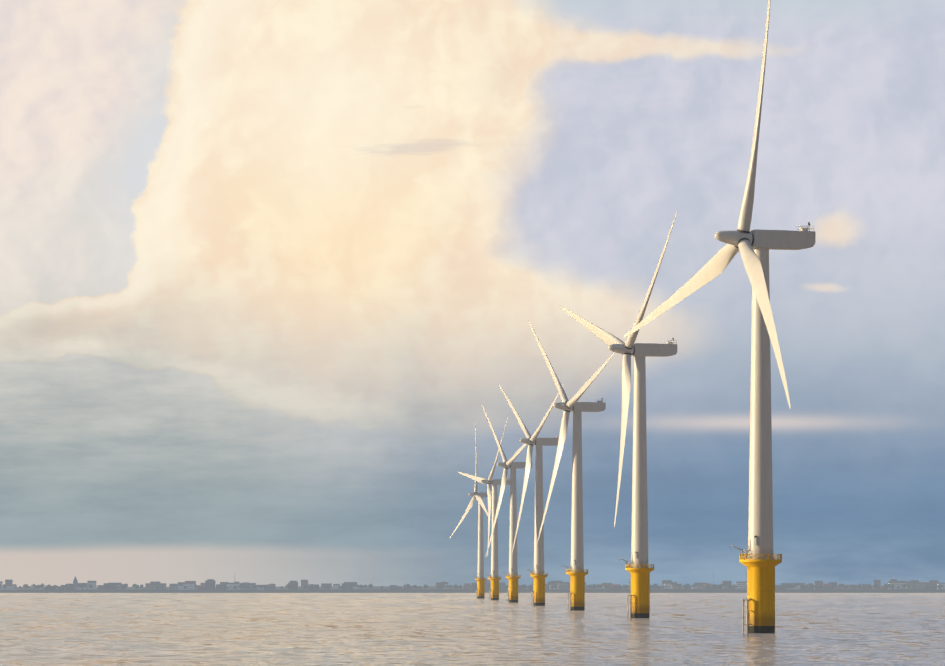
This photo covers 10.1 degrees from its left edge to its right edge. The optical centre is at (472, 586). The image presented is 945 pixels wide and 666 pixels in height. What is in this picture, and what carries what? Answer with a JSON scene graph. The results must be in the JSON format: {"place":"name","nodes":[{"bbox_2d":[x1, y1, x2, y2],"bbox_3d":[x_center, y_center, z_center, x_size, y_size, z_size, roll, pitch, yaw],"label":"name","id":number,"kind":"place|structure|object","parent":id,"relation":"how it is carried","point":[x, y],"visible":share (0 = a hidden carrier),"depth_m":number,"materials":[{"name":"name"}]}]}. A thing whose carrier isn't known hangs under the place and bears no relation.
{"place":"outdoors","nodes":[
{"label":"outdoors","id":0,"kind":"place"},
{"bbox_2d":[0,593,944,665],"bbox_3d":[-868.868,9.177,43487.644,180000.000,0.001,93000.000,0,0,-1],"label":"sea water","id":1,"kind":"structure","parent":0,"point":[384,629],"depth_m":1107.02,"materials":[{"name":"grey liquid"}]},
{"bbox_2d":[449,426,491,598],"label":"wind turbine","id":2,"kind":"object","parent":1,"relation":"in","point":[479,579],"visible":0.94,"depth_m":3960.30,"materials":[{"name":"white paint"}]},
{"bbox_2d":[458,417,509,599],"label":"wind turbine","id":3,"kind":"object","parent":1,"relation":"in","point":[494,578],"visible":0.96,"depth_m":3473.34,"materials":[{"name":"white paint"}]},
{"bbox_2d":[482,406,531,602],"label":"wind turbine","id":4,"kind":"object","parent":1,"relation":"in","point":[512,577],"visible":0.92,"depth_m":2987.02,"materials":[{"name":"white paint"}]},
{"bbox_2d":[499,385,562,605],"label":"wind turbine","id":5,"kind":"object","parent":1,"relation":"in","point":[538,576],"visible":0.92,"depth_m":2500.20,"materials":[{"name":"white paint"}]},
{"bbox_2d":[528,321,614,610],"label":"wind turbine","id":6,"kind":"object","parent":1,"relation":"in","point":[577,572],"visible":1,"depth_m":2013.73,"materials":[{"name":"white paint"}]},
{"bbox_2d":[560,212,676,617],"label":"wind turbine","id":7,"kind":"object","parent":1,"relation":"in","point":[638,569],"visible":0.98,"depth_m":1526.88,"materials":[{"name":"white paint"}]},
{"bbox_2d":[623,0,815,632],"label":"wind turbine","id":8,"kind":"object","parent":1,"relation":"in","point":[759,561],"visible":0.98,"depth_m":1040.20,"materials":[{"name":"white paint"}]},
{"bbox_2d":[0,586,944,592],"bbox_3d":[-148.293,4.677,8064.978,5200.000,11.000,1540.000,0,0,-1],"label":"shore ground","id":9,"kind":"structure","parent":0,"point":[386,589],"depth_m":7339.78,"materials":[{"name":"grey soil"}]},
{"bbox_2d":[0,583,942,589],"bbox_3d":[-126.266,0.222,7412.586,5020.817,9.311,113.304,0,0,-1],"label":"shore trees","id":10,"kind":"object","parent":9,"relation":"on","point":[656,586],"visible":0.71,"depth_m":7369.11,"materials":[{"name":"green plant"}]},
{"bbox_2d":[0,572,944,589],"bbox_3d":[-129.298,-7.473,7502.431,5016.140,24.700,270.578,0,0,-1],"label":"shore town buildings","id":11,"kind":"structure","parent":9,"relation":"on","point":[208,584],"depth_m":7392.44,"materials":[{"name":"grey brick"}]},
{"bbox_2d":[0,0,944,586],"label":"sky","id":12,"kind":"structure","parent":0,"point":[270,270],"materials":[{"name":"blue"}]}
]}

